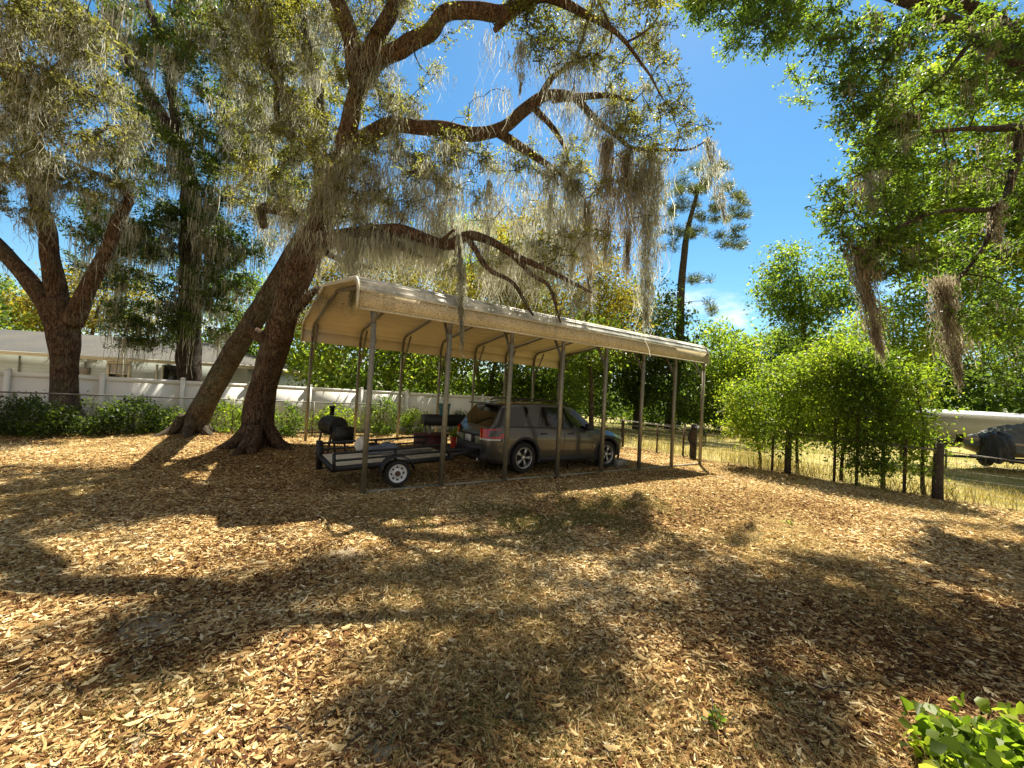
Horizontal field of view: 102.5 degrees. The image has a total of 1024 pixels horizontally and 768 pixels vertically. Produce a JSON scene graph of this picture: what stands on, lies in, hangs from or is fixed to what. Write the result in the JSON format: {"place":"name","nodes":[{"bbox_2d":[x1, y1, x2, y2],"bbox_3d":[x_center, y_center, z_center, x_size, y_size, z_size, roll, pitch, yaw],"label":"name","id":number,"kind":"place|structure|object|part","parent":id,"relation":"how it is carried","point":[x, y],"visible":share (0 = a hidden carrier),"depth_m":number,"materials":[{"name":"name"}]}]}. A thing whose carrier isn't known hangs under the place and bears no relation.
{"place":"outdoors","nodes":[
{"label":"outdoors","id":0,"kind":"place"},
{"bbox_2d":[0,386,1023,767],"bbox_3d":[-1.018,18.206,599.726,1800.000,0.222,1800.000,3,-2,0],"label":"ground","id":1,"kind":"structure","parent":0,"point":[818,458],"depth_m":6.98,"materials":[{"name":"brown soil"}]},
{"bbox_2d":[0,273,42,330],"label":"oak tree","id":2,"kind":"object","parent":1,"relation":"on","point":[3,283],"visible":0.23,"depth_m":45.55,"materials":[{"name":"green plant"}]},
{"bbox_2d":[0,391,72,439],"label":"vine bush","id":3,"kind":"object","parent":1,"relation":"on","point":[34,428],"visible":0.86,"depth_m":11.03,"materials":[{"name":"green plant"}]},
{"bbox_2d":[0,391,90,436],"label":"vine bush","id":4,"kind":"object","parent":1,"relation":"on","point":[55,407],"visible":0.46,"depth_m":11.38,"materials":[{"name":"green plant"}]},
{"bbox_2d":[0,255,172,335],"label":"oak tree","id":5,"kind":"object","parent":1,"relation":"on","point":[26,308],"visible":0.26,"depth_m":32.74,"materials":[{"name":"green plant"}]},
{"bbox_2d":[52,390,134,436],"bbox_3d":[-12.228,0.891,12.013,2.168,1.409,1.412,3,-2,0],"label":"vine bush","id":6,"kind":"object","parent":1,"relation":"on","point":[91,428],"visible":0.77,"depth_m":11.82,"materials":[{"name":"green plant"}]},
{"bbox_2d":[0,0,247,432],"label":"live oak","id":7,"kind":"object","parent":1,"relation":"on","point":[37,169],"visible":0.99,"depth_m":11.02,"materials":[{"name":"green plant"}]},
{"bbox_2d":[91,394,170,435],"bbox_3d":[-11.498,0.976,12.460,2.104,1.402,1.575,3,-2,0],"label":"vine bush","id":8,"kind":"object","parent":1,"relation":"on","point":[144,410],"visible":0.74,"depth_m":12.25,"materials":[{"name":"green plant"}]},
{"bbox_2d":[0,329,305,386],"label":"house","id":9,"kind":"structure","parent":1,"relation":"on","point":[23,351],"depth_m":22.05,"materials":[{"name":"grey paint"}]},
{"bbox_2d":[106,361,131,377],"bbox_3d":[-20.933,-0.577,21.866,1.177,1.250,0.060,3,-2,-5],"label":"window","id":10,"kind":"structure","parent":9,"relation":"in","point":[111,367],"depth_m":21.87,"materials":[{"name":"beige glass"}]},
{"bbox_2d":[163,365,176,379],"bbox_3d":[-18.355,0.234,22.110,0.802,2.494,0.024,3,-2,-5],"label":"patio door","id":11,"kind":"structure","parent":9,"relation":"in","point":[170,371],"depth_m":22.11,"materials":[{"name":"black glass"}]},
{"bbox_2d":[136,404,185,432],"bbox_3d":[-10.730,1.163,12.769,1.913,1.071,1.405,3,-2,0],"label":"vine bush","id":12,"kind":"object","parent":1,"relation":"on","point":[165,422],"visible":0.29,"depth_m":12.54,"materials":[{"name":"green plant"}]},
{"bbox_2d":[0,391,381,434],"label":"chain link fence","id":13,"kind":"object","parent":1,"relation":"on","point":[94,395],"visible":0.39,"depth_m":12.92,"materials":[{"name":"metal"}]},
{"bbox_2d":[55,0,351,407],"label":"live oak","id":14,"kind":"object","parent":1,"relation":"on","point":[199,231],"visible":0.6,"depth_m":18.87,"materials":[{"name":"green plant"}]},
{"bbox_2d":[210,391,242,432],"bbox_3d":[-9.628,1.006,13.800,1.911,1.586,1.316,4,-2,-13],"label":"vine bush","id":15,"kind":"object","parent":1,"relation":"on","point":[223,406],"visible":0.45,"depth_m":13.67,"materials":[{"name":"green plant"}]},
{"bbox_2d":[150,0,359,437],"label":"live oak","id":16,"kind":"object","parent":1,"relation":"on","point":[263,44],"visible":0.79,"depth_m":11.30,"materials":[{"name":"green plant"}]},
{"bbox_2d":[0,368,513,431],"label":"vinyl fence","id":17,"kind":"object","parent":1,"relation":"on","point":[101,384],"visible":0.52,"depth_m":14.93,"materials":[{"name":"white plastic"}]},
{"bbox_2d":[201,263,349,384],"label":"oak tree","id":18,"kind":"object","parent":1,"relation":"on","point":[254,348],"visible":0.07,"depth_m":29.15,"materials":[{"name":"green plant"}]},
{"bbox_2d":[275,400,309,436],"bbox_3d":[-8.184,1.231,14.704,2.001,1.322,1.360,3,-2,0],"label":"vine bush","id":19,"kind":"object","parent":1,"relation":"on","point":[286,430],"visible":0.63,"depth_m":14.65,"materials":[{"name":"green plant"}]},
{"bbox_2d":[315,406,353,454],"bbox_3d":[-4.604,1.262,10.693,1.160,1.359,0.630,2,-2,43],"label":"barrel grill","id":20,"kind":"object","parent":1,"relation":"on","point":[335,428],"visible":0.96,"depth_m":10.51,"materials":[{"name":"black paint"}]},
{"bbox_2d":[308,401,362,434],"bbox_3d":[-6.787,1.324,15.724,2.123,1.348,1.559,3,-2,23],"label":"vine bush","id":21,"kind":"object","parent":1,"relation":"on","point":[327,412],"visible":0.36,"depth_m":15.61,"materials":[{"name":"green plant"}]},
{"bbox_2d":[265,223,485,390],"bbox_3d":[-7.292,-3.538,24.361,13.792,11.940,9.056,3,-2,0],"label":"oak tree","id":22,"kind":"object","parent":1,"relation":"on","point":[325,280],"visible":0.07,"depth_m":23.43,"materials":[{"name":"green plant"}]},
{"bbox_2d":[281,326,472,398],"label":"oak tree","id":23,"kind":"object","parent":1,"relation":"on","point":[331,360],"visible":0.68,"depth_m":19.97,"materials":[{"name":"green plant"}]},
{"bbox_2d":[357,392,403,435],"bbox_3d":[-5.346,1.225,16.817,1.756,1.770,1.481,4,-2,-34],"label":"vine bush","id":24,"kind":"object","parent":1,"relation":"on","point":[377,428],"visible":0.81,"depth_m":16.68,"materials":[{"name":"green plant"}]},
{"bbox_2d":[316,436,479,486],"bbox_3d":[-2.227,1.565,8.826,3.424,0.746,2.020,0,0,-32],"label":"utility trailer","id":25,"kind":"object","parent":1,"relation":"on","point":[394,464],"visible":0.84,"depth_m":8.00,"materials":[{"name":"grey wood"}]},
{"bbox_2d":[354,436,363,450],"bbox_3d":[-3.236,1.288,8.807,0.255,0.350,0.209,3,-2,0],"label":"feed sack","id":26,"kind":"object","parent":25,"relation":"on","point":[358,444],"visible":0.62,"depth_m":8.72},
{"bbox_2d":[362,441,398,453],"bbox_3d":[-2.760,1.344,8.841,0.900,0.205,0.520,4,-2,-34],"label":"tarp bundle","id":27,"kind":"object","parent":25,"relation":"on","point":[386,444],"visible":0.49,"depth_m":8.78,"materials":[{"name":"plastic"}]},
{"bbox_2d":[381,449,432,454],"bbox_3d":[-2.189,1.427,8.659,1.180,0.074,0.224,4,-2,-34],"label":"pipe bundle","id":28,"kind":"object","parent":25,"relation":"on","point":[405,451],"visible":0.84,"depth_m":8.60,"materials":[{"name":"metal"}]},
{"bbox_2d":[401,405,429,433],"bbox_3d":[-4.218,1.571,17.882,1.418,1.279,1.431,2,-2,30],"label":"vine bush","id":29,"kind":"object","parent":1,"relation":"on","point":[407,420],"visible":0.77,"depth_m":17.80,"materials":[{"name":"green plant"}]},
{"bbox_2d":[413,432,448,448],"bbox_3d":[-2.301,1.728,11.554,0.830,0.685,0.600,4,-2,-34],"label":"storage chest","id":30,"kind":"object","parent":1,"relation":"on","point":[433,438],"visible":0.38,"depth_m":11.33,"materials":[{"name":"red wood"}]},
{"bbox_2d":[421,414,465,456],"bbox_3d":[-1.914,1.513,11.960,1.410,1.220,0.530,4,-2,-34],"label":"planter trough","id":31,"kind":"object","parent":1,"relation":"on","point":[429,420],"visible":0.45,"depth_m":11.62,"materials":[{"name":"black plastic"}]},
{"bbox_2d":[438,403,450,415],"bbox_3d":[-1.974,0.763,11.979,0.374,0.380,0.363,3,-2,0],"label":"bucket","id":32,"kind":"object","parent":31,"relation":"on","point":[440,405],"visible":0.62,"depth_m":11.88,"materials":[{"name":"teal plastic"}]},
{"bbox_2d":[450,436,455,447],"bbox_3d":[-1.952,2.003,14.200,0.417,0.360,0.405,3,-2,0],"label":"bucket","id":33,"kind":"object","parent":1,"relation":"on","point":[453,441],"visible":0.4,"depth_m":14.04,"materials":[{"name":"red plastic"}]},
{"bbox_2d":[447,427,456,436],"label":"potted plant","id":34,"kind":"object","parent":33,"relation":"in","point":[454,434],"visible":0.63,"depth_m":14.10,"materials":[{"name":"green plant"}]},
{"bbox_2d":[448,409,466,431],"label":"vine bush","id":35,"kind":"object","parent":1,"relation":"on","point":[456,414],"visible":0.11,"depth_m":19.82,"materials":[{"name":"green plant"}]},
{"bbox_2d":[371,208,567,395],"bbox_3d":[-3.632,-5.466,32.295,17.100,16.619,10.010,3,-2,0],"label":"oak tree","id":36,"kind":"object","parent":1,"relation":"on","point":[466,261],"visible":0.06,"depth_m":30.96,"materials":[{"name":"green plant"}]},
{"bbox_2d":[210,0,735,456],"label":"live oak","id":37,"kind":"object","parent":1,"relation":"on","point":[371,57],"visible":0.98,"depth_m":10.43,"materials":[{"name":"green plant"}]},
{"bbox_2d":[408,310,587,405],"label":"oak tree","id":38,"kind":"object","parent":1,"relation":"on","point":[490,374],"visible":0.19,"depth_m":21.64,"materials":[{"name":"green plant"}]},
{"bbox_2d":[300,275,709,494],"bbox_3d":[-0.254,0.088,13.418,11.188,4.570,7.364,4,-2,-34],"label":"carport","id":39,"kind":"object","parent":1,"relation":"on","point":[402,319],"visible":0.94,"depth_m":11.66,"materials":[{"name":"metal"}]},
{"bbox_2d":[0,431,1023,767],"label":"fallen leaves","id":40,"kind":"object","parent":1,"relation":"on","point":[70,627],"visible":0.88,"depth_m":3.49,"materials":[{"name":"brown plant"}]},
{"bbox_2d":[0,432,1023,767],"bbox_3d":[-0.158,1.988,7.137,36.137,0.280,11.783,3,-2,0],"label":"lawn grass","id":41,"kind":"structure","parent":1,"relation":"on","point":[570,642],"depth_m":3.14,"materials":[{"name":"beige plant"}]},
{"bbox_2d":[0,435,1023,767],"bbox_3d":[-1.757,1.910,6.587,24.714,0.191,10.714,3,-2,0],"label":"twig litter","id":42,"kind":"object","parent":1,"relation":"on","point":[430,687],"visible":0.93,"depth_m":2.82,"materials":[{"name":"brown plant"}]},
{"bbox_2d":[0,292,1023,433],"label":"distant wood","id":43,"kind":"object","parent":1,"relation":"on","point":[1016,405],"visible":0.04,"depth_m":36.02,"materials":[{"name":"green plant"}]},
{"bbox_2d":[468,361,602,418],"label":"oak tree","id":44,"kind":"object","parent":1,"relation":"on","point":[568,397],"visible":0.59,"depth_m":21.34,"materials":[{"name":"green plant"}]},
{"bbox_2d":[455,397,621,472],"bbox_3d":[0.916,1.349,11.557,4.786,1.840,2.211,4,-2,-33],"label":"parked suv","id":45,"kind":"object","parent":1,"relation":"on","point":[532,431],"visible":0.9,"depth_m":10.41,"materials":[{"name":"grey paint"}]},
{"bbox_3d":[-0.801,0.780,10.439,0.312,0.493,1.458,4,-2,-33],"label":"rear window","id":46,"kind":"part","parent":45,"relation":"part of","materials":[{"name":"black glass"}]},
{"bbox_3d":[0.092,0.795,10.076,0.907,0.481,0.171,4,-2,-33],"label":"quarter window","id":47,"kind":"part","parent":45,"relation":"part of","materials":[{"name":"grey glass"}]},
{"bbox_3d":[0.957,0.860,10.632,0.813,0.508,0.168,4,-2,-33],"label":"side window","id":48,"kind":"part","parent":45,"relation":"part of","materials":[{"name":"grey glass"}]},
{"bbox_3d":[1.740,0.935,11.148,0.936,0.560,0.180,4,-2,-33],"label":"side window","id":49,"kind":"part","parent":45,"relation":"part of","materials":[{"name":"grey glass"}]},
{"bbox_2d":[426,184,669,406],"bbox_3d":[1.558,-4.425,25.162,15.988,14.712,9.219,3,-2,0],"label":"oak tree","id":50,"kind":"object","parent":1,"relation":"on","point":[619,301],"visible":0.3,"depth_m":24.13,"materials":[{"name":"green plant"}]},
{"bbox_2d":[521,299,645,408],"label":"oak tree","id":51,"kind":"object","parent":1,"relation":"on","point":[597,380],"visible":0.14,"depth_m":25.92,"materials":[{"name":"green plant"}]},
{"bbox_2d":[547,306,647,423],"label":"oak tree","id":52,"kind":"object","parent":1,"relation":"on","point":[578,357],"visible":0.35,"depth_m":19.93,"materials":[{"name":"green plant"}]},
{"bbox_2d":[612,458,626,466],"bbox_3d":[3.146,2.310,12.072,0.400,0.200,0.200,4,-2,-34],"label":"cinder block","id":53,"kind":"object","parent":1,"relation":"on","point":[620,462],"depth_m":11.98,"materials":[{"name":"concrete"}]},
{"bbox_2d":[577,268,724,431],"bbox_3d":[8.983,-2.440,29.355,12.535,12.112,9.004,3,-2,0],"label":"oak tree","id":54,"kind":"object","parent":1,"relation":"on","point":[627,385],"visible":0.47,"depth_m":27.82,"materials":[{"name":"green plant"}]},
{"bbox_2d":[580,379,738,428],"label":"oak tree","id":55,"kind":"object","parent":1,"relation":"on","point":[628,413],"visible":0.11,"depth_m":32.69,"materials":[{"name":"green plant"}]},
{"bbox_2d":[653,156,753,429],"bbox_3d":[14.025,-7.127,30.205,8.156,21.296,5.070,3,-2,0],"label":"pine tree","id":56,"kind":"object","parent":1,"relation":"on","point":[689,233],"visible":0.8,"depth_m":29.99,"materials":[{"name":"green plant"}]},
{"bbox_2d":[700,705,727,729],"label":"weed","id":57,"kind":"object","parent":1,"relation":"on","point":[718,715],"visible":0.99,"depth_m":2.45,"materials":[{"name":"green plant"}]},
{"bbox_2d":[662,312,795,433],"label":"oak tree","id":58,"kind":"object","parent":1,"relation":"on","point":[732,365],"visible":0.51,"depth_m":30.01,"materials":[{"name":"green plant"}]},
{"bbox_2d":[705,370,803,467],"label":"tree","id":59,"kind":"object","parent":1,"relation":"on","point":[739,403],"visible":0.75,"depth_m":13.36,"materials":[{"name":"green plant"}]},
{"bbox_2d":[706,320,834,425],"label":"oak tree","id":60,"kind":"object","parent":1,"relation":"on","point":[772,337],"visible":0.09,"depth_m":46.43,"materials":[{"name":"green plant"}]},
{"bbox_2d":[725,343,849,473],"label":"tree","id":61,"kind":"object","parent":1,"relation":"on","point":[786,395],"visible":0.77,"depth_m":12.46,"materials":[{"name":"green plant"}]},
{"bbox_2d":[581,415,1023,510],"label":"wire fence","id":62,"kind":"object","parent":1,"relation":"on","point":[937,490],"visible":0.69,"depth_m":11.12,"materials":[{"name":"metal"}]},
{"bbox_2d":[688,426,706,448],"bbox_3d":[6.657,1.931,14.827,0.086,0.828,0.723,4,-2,-34],"label":"garden hose","id":63,"kind":"object","parent":62,"relation":"hanging from","point":[689,440],"visible":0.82,"depth_m":14.87,"materials":[{"name":"rubber"}]},
{"bbox_2d":[741,233,888,433],"bbox_3d":[26.217,-4.335,36.453,12.529,18.137,9.240,3,-2,0],"label":"oak tree","id":64,"kind":"object","parent":1,"relation":"on","point":[798,309],"visible":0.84,"depth_m":35.67,"materials":[{"name":"green plant"}]},
{"bbox_2d":[778,327,908,481],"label":"tree","id":65,"kind":"object","parent":1,"relation":"on","point":[829,351],"visible":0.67,"depth_m":11.62,"materials":[{"name":"green plant"}]},
{"bbox_2d":[667,0,1023,398],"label":"live oak","id":66,"kind":"object","parent":1,"relation":"on","point":[996,35],"visible":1,"depth_m":9.38,"materials":[{"name":"green plant"}]},
{"bbox_2d":[737,363,969,439],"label":"oak tree","id":67,"kind":"object","parent":1,"relation":"on","point":[930,414],"visible":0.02,"depth_m":30.57,"materials":[{"name":"green plant"}]},
{"bbox_2d":[814,339,957,488],"bbox_3d":[9.629,0.826,10.935,2.780,4.046,2.392,3,-2,0],"label":"tree","id":68,"kind":"object","parent":1,"relation":"on","point":[882,463],"visible":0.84,"depth_m":10.79,"materials":[{"name":"green plant"}]},
{"bbox_2d":[807,280,1010,460],"bbox_3d":[16.752,-0.610,18.027,7.119,8.385,5.788,3,-2,0],"label":"oak tree","id":69,"kind":"object","parent":1,"relation":"on","point":[903,339],"visible":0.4,"depth_m":17.33,"materials":[{"name":"green plant"}]},
{"bbox_2d":[812,7,1023,365],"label":"oak tree","id":70,"kind":"object","parent":1,"relation":"on","point":[1014,231],"visible":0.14,"depth_m":17.22,"materials":[{"name":"green plant"}]},
{"bbox_2d":[859,351,978,494],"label":"tree","id":71,"kind":"object","parent":1,"relation":"on","point":[914,416],"visible":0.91,"depth_m":10.16,"materials":[{"name":"green plant"}]},
{"bbox_2d":[865,408,1023,445],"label":"trailer home","id":72,"kind":"object","parent":1,"relation":"on","point":[971,422],"visible":0.17,"depth_m":30.42,"materials":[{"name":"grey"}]},
{"bbox_2d":[889,323,1023,409],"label":"oak tree","id":73,"kind":"object","parent":1,"relation":"on","point":[968,383],"visible":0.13,"depth_m":35.93,"materials":[{"name":"green plant"}]},
{"bbox_2d":[898,692,1023,767],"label":"leafy vine","id":74,"kind":"object","parent":1,"relation":"on","point":[950,741],"visible":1,"depth_m":2.21,"materials":[{"name":"green plant"}]},
{"bbox_2d":[944,423,1023,466],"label":"covered boat","id":75,"kind":"object","parent":1,"relation":"on","point":[1006,441],"visible":0.95,"depth_m":15.62,"materials":[{"name":"grey fabric"}]},
{"bbox_2d":[0,0,1023,411],"label":"sky","id":76,"kind":"structure","parent":0,"point":[775,149],"materials":[{"name":"blue"}]},
{"bbox_2d":[594,425,1023,511],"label":"dry grass","id":77,"kind":"structure","parent":0,"point":[916,483],"depth_m":13.35,"materials":[{"name":"yellow plant"}]}
]}

